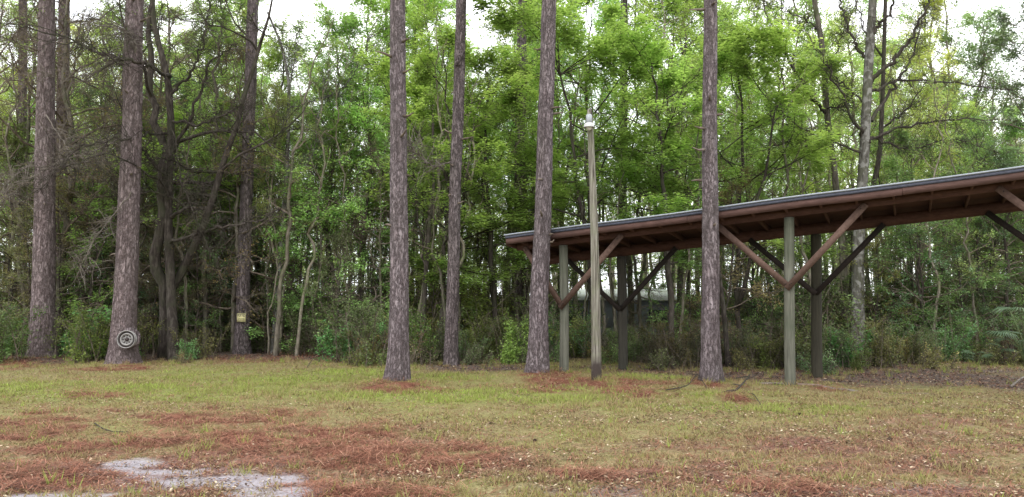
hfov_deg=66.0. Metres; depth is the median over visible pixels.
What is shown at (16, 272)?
sapling
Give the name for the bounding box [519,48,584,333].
young tree
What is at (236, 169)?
twiggy tree
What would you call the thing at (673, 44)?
slender tree
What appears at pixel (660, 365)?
shrub
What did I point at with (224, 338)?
shrub
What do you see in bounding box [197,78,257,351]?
young tree
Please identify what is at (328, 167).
slender tree
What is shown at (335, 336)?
shrub
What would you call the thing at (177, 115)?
broadleaf tree
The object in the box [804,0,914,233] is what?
slender tree
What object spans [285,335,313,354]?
shrub
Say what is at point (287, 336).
shrub
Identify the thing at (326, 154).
slender tree
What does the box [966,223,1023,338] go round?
sapling
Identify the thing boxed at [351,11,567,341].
broadleaf tree
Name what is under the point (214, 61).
broadleaf tree
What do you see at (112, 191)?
twiggy tree
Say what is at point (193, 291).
sapling
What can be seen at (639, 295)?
young tree
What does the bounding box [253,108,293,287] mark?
slender tree
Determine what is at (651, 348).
shrub
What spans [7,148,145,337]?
broadleaf tree
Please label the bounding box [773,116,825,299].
slender tree
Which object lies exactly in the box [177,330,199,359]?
shrub
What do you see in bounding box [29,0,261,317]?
bare tree
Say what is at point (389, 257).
sapling
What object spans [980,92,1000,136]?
slender tree
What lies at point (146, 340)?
shrub
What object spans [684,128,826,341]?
broadleaf tree
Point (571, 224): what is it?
sapling
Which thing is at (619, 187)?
young tree
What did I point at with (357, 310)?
shrub
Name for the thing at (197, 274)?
sapling
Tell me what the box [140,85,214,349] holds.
young tree
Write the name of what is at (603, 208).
slender tree
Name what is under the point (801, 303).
shrub
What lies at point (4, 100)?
slender tree
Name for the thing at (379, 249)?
tree
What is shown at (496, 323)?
shrub
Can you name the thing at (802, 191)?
young tree
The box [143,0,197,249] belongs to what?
slender tree
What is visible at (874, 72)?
slender tree
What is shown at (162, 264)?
sapling
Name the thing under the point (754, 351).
shrub
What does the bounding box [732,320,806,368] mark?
shrub
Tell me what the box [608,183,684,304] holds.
broadleaf tree
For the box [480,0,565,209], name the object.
slender tree
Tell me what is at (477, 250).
broadleaf tree
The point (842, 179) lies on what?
slender tree
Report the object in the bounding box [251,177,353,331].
sapling
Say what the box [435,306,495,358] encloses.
shrub
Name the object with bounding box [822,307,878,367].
shrub
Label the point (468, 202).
young tree
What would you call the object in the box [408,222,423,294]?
sapling
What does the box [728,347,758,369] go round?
shrub
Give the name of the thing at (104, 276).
young tree
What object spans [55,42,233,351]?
twiggy tree
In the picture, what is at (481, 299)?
shrub
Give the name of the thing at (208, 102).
bare tree
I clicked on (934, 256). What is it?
sapling
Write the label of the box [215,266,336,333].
shrub
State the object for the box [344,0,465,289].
broadleaf tree
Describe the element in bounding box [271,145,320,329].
young tree
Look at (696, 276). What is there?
bare tree
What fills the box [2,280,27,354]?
shrub
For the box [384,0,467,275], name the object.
slender tree
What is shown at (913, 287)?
sapling
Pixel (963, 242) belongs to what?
young tree
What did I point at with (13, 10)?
broadleaf tree
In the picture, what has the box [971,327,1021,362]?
shrub
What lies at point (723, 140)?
broadleaf tree
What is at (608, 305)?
building
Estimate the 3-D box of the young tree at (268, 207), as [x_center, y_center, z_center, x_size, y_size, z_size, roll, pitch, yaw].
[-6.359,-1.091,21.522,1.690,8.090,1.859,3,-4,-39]
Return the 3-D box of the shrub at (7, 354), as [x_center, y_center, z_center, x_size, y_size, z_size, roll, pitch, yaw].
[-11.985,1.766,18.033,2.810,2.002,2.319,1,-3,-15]
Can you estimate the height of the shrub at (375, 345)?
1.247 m
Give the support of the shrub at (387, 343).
on the ground at (286, 478)
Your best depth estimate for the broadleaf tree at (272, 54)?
25.89 m
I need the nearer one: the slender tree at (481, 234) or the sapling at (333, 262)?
the slender tree at (481, 234)
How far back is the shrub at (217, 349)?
22.04 m
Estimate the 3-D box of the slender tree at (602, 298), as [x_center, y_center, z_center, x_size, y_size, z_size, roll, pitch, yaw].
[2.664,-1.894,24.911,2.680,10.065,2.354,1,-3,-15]
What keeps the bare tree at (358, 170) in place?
on the ground at (286, 478)
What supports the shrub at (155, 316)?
on the ground at (286, 478)
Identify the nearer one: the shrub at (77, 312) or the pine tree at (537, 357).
the pine tree at (537, 357)
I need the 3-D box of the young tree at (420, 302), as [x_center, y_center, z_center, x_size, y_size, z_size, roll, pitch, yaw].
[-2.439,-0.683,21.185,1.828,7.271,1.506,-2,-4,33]
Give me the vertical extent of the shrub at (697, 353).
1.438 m
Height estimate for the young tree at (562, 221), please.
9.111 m
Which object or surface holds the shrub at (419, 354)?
on the ground at (286, 478)
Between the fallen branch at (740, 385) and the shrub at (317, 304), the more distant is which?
the shrub at (317, 304)
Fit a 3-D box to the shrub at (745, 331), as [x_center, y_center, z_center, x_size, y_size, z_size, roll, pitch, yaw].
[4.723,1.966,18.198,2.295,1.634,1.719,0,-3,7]
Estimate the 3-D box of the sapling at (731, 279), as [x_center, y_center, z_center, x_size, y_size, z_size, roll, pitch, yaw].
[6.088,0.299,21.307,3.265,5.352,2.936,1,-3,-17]
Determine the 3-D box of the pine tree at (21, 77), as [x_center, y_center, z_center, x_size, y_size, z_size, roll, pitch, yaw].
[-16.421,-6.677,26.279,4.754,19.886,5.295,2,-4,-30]
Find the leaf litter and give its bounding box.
[0,348,1023,496]
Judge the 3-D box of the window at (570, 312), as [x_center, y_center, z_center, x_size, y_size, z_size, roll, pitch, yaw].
[2.572,2.676,30.788,0.800,0.550,0.050,0,-3,-3]
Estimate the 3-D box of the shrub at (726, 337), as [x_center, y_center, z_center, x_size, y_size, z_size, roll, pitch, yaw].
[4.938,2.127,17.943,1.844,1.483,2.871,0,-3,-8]
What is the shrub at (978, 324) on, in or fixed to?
on the ground at (286, 478)
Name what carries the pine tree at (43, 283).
on the ground at (286, 478)
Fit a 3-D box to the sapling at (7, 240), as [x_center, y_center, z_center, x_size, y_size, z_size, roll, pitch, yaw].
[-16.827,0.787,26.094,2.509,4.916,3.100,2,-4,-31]
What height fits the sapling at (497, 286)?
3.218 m
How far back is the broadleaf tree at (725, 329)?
17.50 m
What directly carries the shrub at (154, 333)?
on the ground at (286, 478)
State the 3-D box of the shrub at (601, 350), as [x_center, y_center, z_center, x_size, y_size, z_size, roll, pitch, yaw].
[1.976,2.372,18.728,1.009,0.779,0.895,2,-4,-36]
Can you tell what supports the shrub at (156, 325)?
on the ground at (286, 478)
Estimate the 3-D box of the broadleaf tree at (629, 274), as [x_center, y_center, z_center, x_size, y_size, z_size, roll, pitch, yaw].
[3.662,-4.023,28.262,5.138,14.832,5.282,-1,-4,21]
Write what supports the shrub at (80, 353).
on the ground at (286, 478)
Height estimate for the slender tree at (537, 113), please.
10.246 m
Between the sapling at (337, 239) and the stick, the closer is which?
the stick
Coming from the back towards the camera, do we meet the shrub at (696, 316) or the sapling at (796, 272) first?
the sapling at (796, 272)
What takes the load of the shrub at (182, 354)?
on the ground at (286, 478)
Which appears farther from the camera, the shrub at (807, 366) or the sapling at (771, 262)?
the sapling at (771, 262)
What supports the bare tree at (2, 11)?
on the ground at (286, 478)
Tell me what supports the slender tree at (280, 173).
on the ground at (286, 478)
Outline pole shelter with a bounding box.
[504,165,1023,384]
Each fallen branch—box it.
[665,374,708,390]
[720,372,761,393]
[1010,376,1023,386]
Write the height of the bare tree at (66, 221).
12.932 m
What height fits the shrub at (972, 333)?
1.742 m
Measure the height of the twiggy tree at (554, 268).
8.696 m
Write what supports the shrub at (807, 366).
on the ground at (286, 478)
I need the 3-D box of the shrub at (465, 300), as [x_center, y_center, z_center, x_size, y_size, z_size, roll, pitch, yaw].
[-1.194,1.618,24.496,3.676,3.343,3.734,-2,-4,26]
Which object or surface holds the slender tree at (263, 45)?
on the ground at (286, 478)
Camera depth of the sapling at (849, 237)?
23.99 m
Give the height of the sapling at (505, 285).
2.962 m
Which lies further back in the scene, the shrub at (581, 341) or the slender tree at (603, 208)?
the slender tree at (603, 208)
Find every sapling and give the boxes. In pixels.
[0,173,114,341]
[0,202,73,346]
[0,228,9,308]
[0,238,71,337]
[1,203,32,295]
[13,243,85,322]
[29,178,115,342]
[55,178,138,321]
[56,174,114,321]
[63,179,149,329]
[67,175,154,319]
[73,179,194,322]
[137,204,194,353]
[139,182,231,344]
[140,172,236,342]
[180,198,238,328]
[206,167,310,337]
[215,229,274,336]
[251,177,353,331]
[292,222,377,351]
[304,244,349,291]
[334,246,389,338]
[339,241,378,296]
[348,217,412,302]
[365,196,433,318]
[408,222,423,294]
[409,228,475,346]
[413,231,471,327]
[446,219,515,333]
[460,231,504,300]
[465,190,570,330]
[472,246,515,317]
[484,203,557,330]
[497,205,580,339]
[497,261,525,313]
[665,159,801,341]
[674,245,742,313]
[721,202,783,320]
[724,255,759,331]
[755,255,777,314]
[758,246,783,301]
[761,236,827,324]
[767,245,822,322]
[795,234,833,312]
[796,235,850,333]
[799,230,889,330]
[824,230,895,318]
[830,227,921,341]
[865,240,904,318]
[866,176,984,343]
[867,226,955,343]
[869,221,956,345]
[902,220,986,305]
[908,216,1011,347]
[918,243,977,316]
[919,218,1023,347]
[946,213,1023,335]
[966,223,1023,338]
[970,163,1023,343]
[979,244,1023,315]
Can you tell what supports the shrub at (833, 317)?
on the ground at (286, 478)
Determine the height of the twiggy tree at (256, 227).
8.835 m
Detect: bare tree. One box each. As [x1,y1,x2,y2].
[0,0,99,237]
[0,0,114,308]
[0,0,210,354]
[0,2,106,255]
[22,1,287,340]
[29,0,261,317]
[143,51,233,260]
[175,50,303,249]
[258,0,389,352]
[292,65,389,266]
[294,105,389,294]
[311,142,375,286]
[635,97,745,318]
[736,0,878,333]
[746,0,1023,354]
[829,0,954,326]
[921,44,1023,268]
[923,144,1023,342]
[968,136,1023,338]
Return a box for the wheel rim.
[117,330,136,347]
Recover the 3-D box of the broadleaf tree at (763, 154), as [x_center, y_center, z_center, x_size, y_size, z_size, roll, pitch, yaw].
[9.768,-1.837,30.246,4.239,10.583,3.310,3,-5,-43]
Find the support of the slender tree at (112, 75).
on the ground at (286, 478)
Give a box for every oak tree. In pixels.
[0,0,326,357]
[7,0,300,360]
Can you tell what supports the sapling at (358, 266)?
on the ground at (286, 478)
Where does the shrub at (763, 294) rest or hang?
on the ground at (286, 478)
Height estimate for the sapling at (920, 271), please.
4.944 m
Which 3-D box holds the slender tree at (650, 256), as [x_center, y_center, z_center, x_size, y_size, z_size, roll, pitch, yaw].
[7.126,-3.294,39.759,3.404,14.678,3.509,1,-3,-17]
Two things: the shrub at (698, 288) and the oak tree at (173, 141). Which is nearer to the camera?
the oak tree at (173, 141)
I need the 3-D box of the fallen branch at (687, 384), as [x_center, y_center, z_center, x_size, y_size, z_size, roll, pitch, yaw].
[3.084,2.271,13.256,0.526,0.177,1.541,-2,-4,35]
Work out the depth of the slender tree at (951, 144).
35.32 m
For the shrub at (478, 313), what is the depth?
21.38 m
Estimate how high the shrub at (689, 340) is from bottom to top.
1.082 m
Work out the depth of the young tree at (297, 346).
20.74 m
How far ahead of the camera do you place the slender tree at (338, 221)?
32.18 m
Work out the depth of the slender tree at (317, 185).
28.42 m
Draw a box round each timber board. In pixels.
[745,382,783,383]
[797,383,821,385]
[824,386,857,391]
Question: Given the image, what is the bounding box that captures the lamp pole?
[583,109,601,380]
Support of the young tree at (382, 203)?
on the ground at (286, 478)
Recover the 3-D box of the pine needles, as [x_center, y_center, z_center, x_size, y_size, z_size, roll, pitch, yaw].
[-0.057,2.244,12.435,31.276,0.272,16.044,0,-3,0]
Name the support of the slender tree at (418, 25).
on the ground at (286, 478)
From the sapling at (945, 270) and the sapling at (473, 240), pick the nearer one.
the sapling at (473, 240)
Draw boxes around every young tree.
[0,0,62,338]
[58,32,122,353]
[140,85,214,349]
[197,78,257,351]
[249,129,301,354]
[250,6,340,356]
[255,62,317,352]
[267,32,352,355]
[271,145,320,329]
[285,84,343,329]
[307,32,370,339]
[324,69,378,327]
[358,103,389,304]
[361,43,414,341]
[372,147,422,268]
[374,144,424,293]
[378,123,423,254]
[382,92,448,322]
[407,26,468,334]
[408,108,451,343]
[409,47,462,270]
[410,127,446,272]
[426,24,499,267]
[435,66,496,329]
[448,55,506,326]
[475,119,504,302]
[490,93,533,342]
[502,118,534,285]
[506,116,533,300]
[513,141,534,326]
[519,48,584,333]
[530,52,597,340]
[557,59,622,319]
[568,99,608,330]
[569,164,600,323]
[575,159,608,318]
[598,121,632,346]
[609,17,682,342]
[634,122,670,343]
[647,34,699,278]
[665,60,724,340]
[694,121,744,336]
[721,101,761,320]
[752,4,826,297]
[768,155,806,266]
[782,60,845,281]
[827,70,891,245]
[845,106,891,308]
[860,36,919,306]
[898,76,960,346]
[926,89,998,345]
[936,150,973,301]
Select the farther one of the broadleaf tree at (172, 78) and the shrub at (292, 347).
the broadleaf tree at (172, 78)
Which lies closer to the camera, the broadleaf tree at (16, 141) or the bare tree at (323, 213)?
the broadleaf tree at (16, 141)
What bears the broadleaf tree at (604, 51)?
on the ground at (286, 478)
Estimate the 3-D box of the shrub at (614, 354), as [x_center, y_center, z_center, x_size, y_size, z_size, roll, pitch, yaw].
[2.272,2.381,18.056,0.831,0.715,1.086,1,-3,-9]
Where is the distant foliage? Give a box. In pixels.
[0,71,1023,311]
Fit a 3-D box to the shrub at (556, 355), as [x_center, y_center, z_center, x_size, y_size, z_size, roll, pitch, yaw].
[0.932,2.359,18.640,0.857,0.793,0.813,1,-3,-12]
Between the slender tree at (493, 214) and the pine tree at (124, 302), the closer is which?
the pine tree at (124, 302)
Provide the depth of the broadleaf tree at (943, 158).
29.80 m
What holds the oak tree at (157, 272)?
on the ground at (286, 478)
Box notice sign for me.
[237,313,245,321]
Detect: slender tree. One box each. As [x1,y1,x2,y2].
[0,1,35,179]
[0,30,15,119]
[0,66,35,212]
[0,67,15,201]
[0,74,32,266]
[0,97,55,235]
[55,16,111,244]
[55,69,95,150]
[71,12,146,173]
[74,22,117,180]
[95,37,123,182]
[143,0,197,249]
[143,0,272,350]
[143,37,205,182]
[173,23,213,160]
[192,0,280,239]
[218,1,286,155]
[238,72,283,271]
[249,82,305,344]
[252,81,312,332]
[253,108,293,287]
[259,73,308,285]
[286,71,340,315]
[294,105,336,283]
[296,60,326,284]
[306,84,359,302]
[319,119,352,277]
[321,64,383,321]
[327,46,382,255]
[348,125,388,279]
[352,126,388,285]
[368,44,418,213]
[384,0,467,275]
[384,0,470,311]
[406,10,471,196]
[408,0,482,314]
[441,51,482,264]
[463,145,502,263]
[464,46,492,268]
[471,2,540,286]
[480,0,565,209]
[481,90,535,303]
[482,174,507,268]
[493,37,536,195]
[502,50,568,301]
[504,42,565,271]
[538,57,572,305]
[552,1,612,337]
[552,42,582,227]
[553,0,636,342]
[554,32,628,344]
[606,69,676,288]
[617,60,681,287]
[625,0,703,286]
[636,3,702,279]
[643,49,692,309]
[663,0,740,279]
[668,14,731,321]
[689,24,764,260]
[694,8,770,315]
[728,58,782,293]
[744,108,794,328]
[748,0,846,293]
[759,0,883,306]
[765,90,811,296]
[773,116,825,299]
[779,14,849,305]
[791,38,860,191]
[799,104,814,267]
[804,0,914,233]
[807,0,861,284]
[818,65,874,232]
[823,93,857,282]
[837,41,881,291]
[844,61,933,283]
[848,0,919,279]
[850,31,926,333]
[856,112,901,284]
[862,35,929,261]
[869,63,914,303]
[870,25,953,306]
[885,78,950,320]
[886,0,969,294]
[902,41,948,281]
[924,73,994,294]
[934,95,981,306]
[960,109,999,247]
[961,118,1011,339]
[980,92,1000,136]
[992,99,1023,283]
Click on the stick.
(107, 429)
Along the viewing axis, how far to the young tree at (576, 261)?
22.66 m
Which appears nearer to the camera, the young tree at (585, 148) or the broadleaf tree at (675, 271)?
the young tree at (585, 148)
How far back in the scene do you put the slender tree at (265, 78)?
33.60 m
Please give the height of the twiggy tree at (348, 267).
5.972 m
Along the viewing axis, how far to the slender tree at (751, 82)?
26.22 m
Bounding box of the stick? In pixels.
[88,423,127,432]
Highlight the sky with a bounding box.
[0,0,1023,296]
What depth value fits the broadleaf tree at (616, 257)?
38.73 m
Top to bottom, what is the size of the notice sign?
0.235 m
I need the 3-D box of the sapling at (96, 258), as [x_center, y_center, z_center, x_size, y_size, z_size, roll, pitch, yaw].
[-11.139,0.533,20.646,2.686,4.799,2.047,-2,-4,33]
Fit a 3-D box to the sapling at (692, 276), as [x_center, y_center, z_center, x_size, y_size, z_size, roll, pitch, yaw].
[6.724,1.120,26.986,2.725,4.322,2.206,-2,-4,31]
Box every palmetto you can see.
[962,350,992,364]
[981,307,1023,360]
[985,338,1023,362]
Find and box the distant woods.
[2,91,1022,310]
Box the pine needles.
[0,351,1023,496]
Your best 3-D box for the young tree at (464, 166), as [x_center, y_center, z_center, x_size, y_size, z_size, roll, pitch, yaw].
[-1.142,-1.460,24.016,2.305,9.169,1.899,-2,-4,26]
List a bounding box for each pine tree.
[0,0,117,357]
[0,0,163,363]
[16,0,32,302]
[55,0,70,350]
[108,45,123,297]
[232,0,258,354]
[375,0,413,381]
[383,0,473,365]
[510,0,526,341]
[523,0,563,372]
[588,0,627,328]
[689,0,724,382]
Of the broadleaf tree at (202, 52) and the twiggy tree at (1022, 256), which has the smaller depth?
the twiggy tree at (1022, 256)
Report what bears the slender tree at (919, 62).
on the ground at (286, 478)
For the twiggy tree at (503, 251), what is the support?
on the ground at (286, 478)
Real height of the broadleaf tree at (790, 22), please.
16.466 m
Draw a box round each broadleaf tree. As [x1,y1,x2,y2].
[0,0,88,181]
[0,109,75,344]
[0,129,78,327]
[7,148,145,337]
[19,76,146,294]
[70,0,197,178]
[108,60,235,301]
[109,98,274,348]
[143,0,259,279]
[148,149,266,349]
[164,1,293,333]
[200,114,310,330]
[209,11,342,263]
[244,96,411,352]
[251,86,357,349]
[264,3,386,319]
[275,58,434,354]
[292,0,425,294]
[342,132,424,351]
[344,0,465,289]
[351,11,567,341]
[360,0,483,312]
[370,117,497,324]
[381,114,485,338]
[406,38,588,330]
[433,138,529,343]
[451,0,701,298]
[467,0,564,297]
[496,0,605,329]
[519,13,815,349]
[550,180,616,309]
[556,0,681,336]
[582,176,658,288]
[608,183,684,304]
[621,0,781,342]
[623,131,760,350]
[633,0,779,263]
[633,173,701,328]
[636,6,861,347]
[648,31,774,279]
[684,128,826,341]
[685,246,744,366]
[724,0,815,290]
[725,67,798,311]
[740,0,826,316]
[781,125,835,332]
[806,120,964,349]
[846,122,1009,352]
[877,0,974,288]
[898,110,1023,350]
[901,92,989,276]
[903,0,1023,265]
[905,0,1023,301]
[939,0,1023,311]
[945,141,1023,354]
[982,115,1023,306]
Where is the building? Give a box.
[557,289,676,334]
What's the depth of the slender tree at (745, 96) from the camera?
26.21 m
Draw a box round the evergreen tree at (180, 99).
[77,79,218,343]
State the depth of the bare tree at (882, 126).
22.75 m
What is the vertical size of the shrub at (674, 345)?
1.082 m
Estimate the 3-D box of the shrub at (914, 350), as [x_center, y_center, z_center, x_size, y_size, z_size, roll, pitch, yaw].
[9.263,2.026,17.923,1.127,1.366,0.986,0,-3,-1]
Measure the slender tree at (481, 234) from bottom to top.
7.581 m
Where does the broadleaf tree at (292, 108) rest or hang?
on the ground at (286, 478)
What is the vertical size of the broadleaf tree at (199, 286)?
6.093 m
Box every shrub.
[0,271,67,351]
[0,281,42,358]
[0,287,57,363]
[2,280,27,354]
[3,267,78,320]
[27,288,113,358]
[42,294,143,362]
[64,321,109,359]
[65,274,146,341]
[70,290,157,357]
[95,314,164,359]
[105,289,196,349]
[138,287,230,352]
[138,333,154,360]
[141,331,156,349]
[156,300,216,345]
[165,316,230,359]
[174,351,194,363]
[177,257,287,343]
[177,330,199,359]
[193,303,258,351]
[199,303,272,353]
[201,313,252,351]
[209,309,271,352]
[212,332,230,350]
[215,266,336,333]
[250,300,297,354]
[258,274,364,352]
[260,279,319,322]
[262,288,363,337]
[263,314,323,350]
[275,291,343,356]
[281,304,323,348]
[281,317,322,354]
[282,304,344,353]
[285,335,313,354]
[288,273,355,298]
[289,316,346,355]
[303,342,324,355]
[305,268,389,306]
[307,315,363,354]
[310,279,388,362]
[311,306,386,361]
[332,279,389,367]
[332,325,373,361]
[333,318,385,364]
[333,335,376,365]
[341,267,432,347]
[349,310,432,364]
[359,296,464,359]
[360,294,445,364]
[374,348,387,366]
[378,264,525,354]
[379,259,464,320]
[380,318,444,360]
[387,291,480,361]
[409,338,440,364]
[418,276,511,329]
[420,270,510,333]
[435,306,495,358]
[438,285,528,352]
[457,341,496,364]
[458,321,494,358]
[461,275,553,342]
[463,301,516,357]
[464,312,519,357]
[469,298,528,357]
[478,316,523,356]
[485,305,559,363]
[514,343,527,362]
[519,301,583,356]
[524,279,585,327]
[525,320,569,353]
[548,264,608,348]
[548,306,617,357]
[548,309,605,356]
[549,336,559,362]
[558,300,609,357]
[581,341,612,361]
[586,325,614,356]
[601,340,629,363]
[602,315,662,359]
[614,322,651,358]
[627,321,658,362]
[628,301,686,363]
[640,304,699,368]
[646,345,690,370]
[654,314,723,366]
[657,340,681,358]
[662,288,767,341]
[668,326,700,362]
[674,272,747,332]
[684,310,771,363]
[685,281,772,342]
[685,288,761,344]
[693,317,741,362]
[696,321,761,362]
[700,278,776,315]
[700,285,807,346]
[720,273,809,345]
[721,312,803,368]
[722,337,768,359]
[728,293,810,369]
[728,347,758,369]
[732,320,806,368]
[734,238,877,355]
[760,283,873,369]
[760,302,863,368]
[768,306,855,367]
[795,348,842,374]
[798,258,910,352]
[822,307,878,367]
[826,259,929,337]
[827,266,927,338]
[841,346,886,370]
[844,332,867,364]
[845,324,905,366]
[846,306,925,368]
[867,334,918,362]
[870,289,967,351]
[884,331,923,362]
[896,325,959,363]
[897,324,938,364]
[901,261,1021,339]
[902,300,981,361]
[906,342,964,368]
[909,304,995,360]
[932,289,974,343]
[936,284,1023,352]
[958,349,976,361]
[964,252,1022,348]
[964,340,1001,361]
[965,339,1022,365]
[969,324,1008,358]
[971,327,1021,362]
[975,295,1023,358]
[1005,349,1023,363]
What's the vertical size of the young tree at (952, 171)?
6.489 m
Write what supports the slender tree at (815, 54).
on the ground at (286, 478)
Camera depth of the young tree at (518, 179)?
22.13 m
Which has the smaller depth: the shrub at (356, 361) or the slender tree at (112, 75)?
the shrub at (356, 361)
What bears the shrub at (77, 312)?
on the ground at (286, 478)
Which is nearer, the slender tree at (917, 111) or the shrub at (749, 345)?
the shrub at (749, 345)
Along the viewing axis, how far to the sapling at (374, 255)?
25.81 m
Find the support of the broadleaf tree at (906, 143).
on the ground at (286, 478)
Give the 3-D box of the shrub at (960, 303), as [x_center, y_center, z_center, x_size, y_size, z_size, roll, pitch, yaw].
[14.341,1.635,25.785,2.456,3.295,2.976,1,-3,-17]
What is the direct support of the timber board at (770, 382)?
on the ground at (286, 478)
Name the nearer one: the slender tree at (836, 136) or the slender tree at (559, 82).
the slender tree at (559, 82)
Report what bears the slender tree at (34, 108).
on the ground at (286, 478)
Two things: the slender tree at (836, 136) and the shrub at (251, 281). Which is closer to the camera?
the shrub at (251, 281)
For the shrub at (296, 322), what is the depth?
21.69 m
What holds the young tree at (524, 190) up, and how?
on the ground at (286, 478)
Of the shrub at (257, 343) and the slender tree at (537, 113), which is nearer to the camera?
the shrub at (257, 343)
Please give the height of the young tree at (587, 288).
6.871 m
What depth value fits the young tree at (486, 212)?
26.69 m
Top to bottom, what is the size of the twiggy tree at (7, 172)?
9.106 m
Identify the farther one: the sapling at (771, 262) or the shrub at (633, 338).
the sapling at (771, 262)
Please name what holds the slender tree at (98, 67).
on the ground at (286, 478)
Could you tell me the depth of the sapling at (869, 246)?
20.89 m
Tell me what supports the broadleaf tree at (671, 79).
on the ground at (286, 478)
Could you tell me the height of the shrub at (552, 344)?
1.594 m
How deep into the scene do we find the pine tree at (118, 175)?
24.06 m
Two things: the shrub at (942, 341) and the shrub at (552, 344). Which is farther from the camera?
the shrub at (552, 344)
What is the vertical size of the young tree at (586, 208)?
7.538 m
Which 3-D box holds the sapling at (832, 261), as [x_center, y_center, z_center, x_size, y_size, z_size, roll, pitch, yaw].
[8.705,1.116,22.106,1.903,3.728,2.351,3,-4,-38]
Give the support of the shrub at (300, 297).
on the ground at (286, 478)
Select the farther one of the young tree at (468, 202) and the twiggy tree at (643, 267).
the twiggy tree at (643, 267)
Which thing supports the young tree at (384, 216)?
on the ground at (286, 478)
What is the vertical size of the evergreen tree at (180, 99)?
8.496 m
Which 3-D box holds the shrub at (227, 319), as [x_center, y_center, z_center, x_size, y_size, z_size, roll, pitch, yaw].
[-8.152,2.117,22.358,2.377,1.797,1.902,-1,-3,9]
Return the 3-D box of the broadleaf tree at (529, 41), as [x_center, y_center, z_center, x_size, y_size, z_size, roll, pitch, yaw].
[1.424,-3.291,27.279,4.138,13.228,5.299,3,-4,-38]
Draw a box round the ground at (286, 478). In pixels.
[0,297,1023,496]
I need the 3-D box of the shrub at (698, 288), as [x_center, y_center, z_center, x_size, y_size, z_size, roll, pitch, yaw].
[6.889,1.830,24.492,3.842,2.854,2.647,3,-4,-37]
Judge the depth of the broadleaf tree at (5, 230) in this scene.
23.05 m
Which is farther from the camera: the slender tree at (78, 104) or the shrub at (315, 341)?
the slender tree at (78, 104)
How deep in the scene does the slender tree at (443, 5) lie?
25.75 m
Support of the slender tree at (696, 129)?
on the ground at (286, 478)
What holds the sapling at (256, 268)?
on the ground at (286, 478)
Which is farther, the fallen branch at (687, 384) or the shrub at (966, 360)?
the shrub at (966, 360)
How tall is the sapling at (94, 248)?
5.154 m
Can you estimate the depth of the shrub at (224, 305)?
23.44 m
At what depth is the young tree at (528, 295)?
21.81 m
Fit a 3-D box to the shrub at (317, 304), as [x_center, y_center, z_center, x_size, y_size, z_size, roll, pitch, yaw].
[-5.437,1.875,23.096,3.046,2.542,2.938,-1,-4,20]
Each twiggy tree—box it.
[0,0,159,323]
[0,102,32,286]
[0,187,32,294]
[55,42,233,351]
[60,117,198,340]
[142,97,262,344]
[172,20,317,352]
[200,111,303,310]
[308,182,377,318]
[482,188,513,309]
[527,211,586,311]
[580,159,688,330]
[721,155,782,309]
[997,218,1023,311]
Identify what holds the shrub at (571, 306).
on the ground at (286, 478)
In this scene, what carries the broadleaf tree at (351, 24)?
on the ground at (286, 478)
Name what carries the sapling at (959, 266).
on the ground at (286, 478)
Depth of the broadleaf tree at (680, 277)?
26.23 m
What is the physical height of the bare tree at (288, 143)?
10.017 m
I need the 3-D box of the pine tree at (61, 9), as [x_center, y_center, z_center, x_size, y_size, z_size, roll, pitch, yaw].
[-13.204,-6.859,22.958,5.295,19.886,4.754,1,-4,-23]
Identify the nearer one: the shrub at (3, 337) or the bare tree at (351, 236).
the shrub at (3, 337)
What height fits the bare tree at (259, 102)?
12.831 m
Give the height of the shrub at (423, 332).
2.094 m
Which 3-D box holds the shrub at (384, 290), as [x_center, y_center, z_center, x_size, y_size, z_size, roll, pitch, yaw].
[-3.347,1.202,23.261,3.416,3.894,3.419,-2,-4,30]
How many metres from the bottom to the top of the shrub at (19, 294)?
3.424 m
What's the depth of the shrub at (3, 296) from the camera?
22.40 m
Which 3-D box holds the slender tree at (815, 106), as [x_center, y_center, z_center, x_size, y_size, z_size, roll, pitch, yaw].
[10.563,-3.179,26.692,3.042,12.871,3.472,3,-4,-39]
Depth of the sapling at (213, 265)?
25.89 m
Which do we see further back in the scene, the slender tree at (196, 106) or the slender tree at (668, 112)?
the slender tree at (668, 112)
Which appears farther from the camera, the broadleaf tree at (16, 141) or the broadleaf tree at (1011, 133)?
the broadleaf tree at (1011, 133)
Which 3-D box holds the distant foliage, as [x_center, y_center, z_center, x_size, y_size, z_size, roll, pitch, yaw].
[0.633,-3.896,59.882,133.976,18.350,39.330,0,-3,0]
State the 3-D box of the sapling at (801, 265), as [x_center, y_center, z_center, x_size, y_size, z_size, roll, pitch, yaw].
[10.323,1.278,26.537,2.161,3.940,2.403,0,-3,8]
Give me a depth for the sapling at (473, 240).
22.04 m
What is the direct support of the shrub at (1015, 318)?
on the ground at (286, 478)
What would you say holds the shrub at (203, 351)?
on the ground at (286, 478)
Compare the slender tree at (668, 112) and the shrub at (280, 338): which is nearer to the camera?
the shrub at (280, 338)
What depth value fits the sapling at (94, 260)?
23.21 m
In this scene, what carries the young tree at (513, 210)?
on the ground at (286, 478)
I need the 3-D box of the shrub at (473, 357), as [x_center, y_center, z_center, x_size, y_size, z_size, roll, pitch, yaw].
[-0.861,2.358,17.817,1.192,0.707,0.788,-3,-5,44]
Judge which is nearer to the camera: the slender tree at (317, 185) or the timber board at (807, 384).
the timber board at (807, 384)
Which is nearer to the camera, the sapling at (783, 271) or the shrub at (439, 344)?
the shrub at (439, 344)
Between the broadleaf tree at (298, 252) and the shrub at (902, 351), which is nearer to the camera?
the shrub at (902, 351)
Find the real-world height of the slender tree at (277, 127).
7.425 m

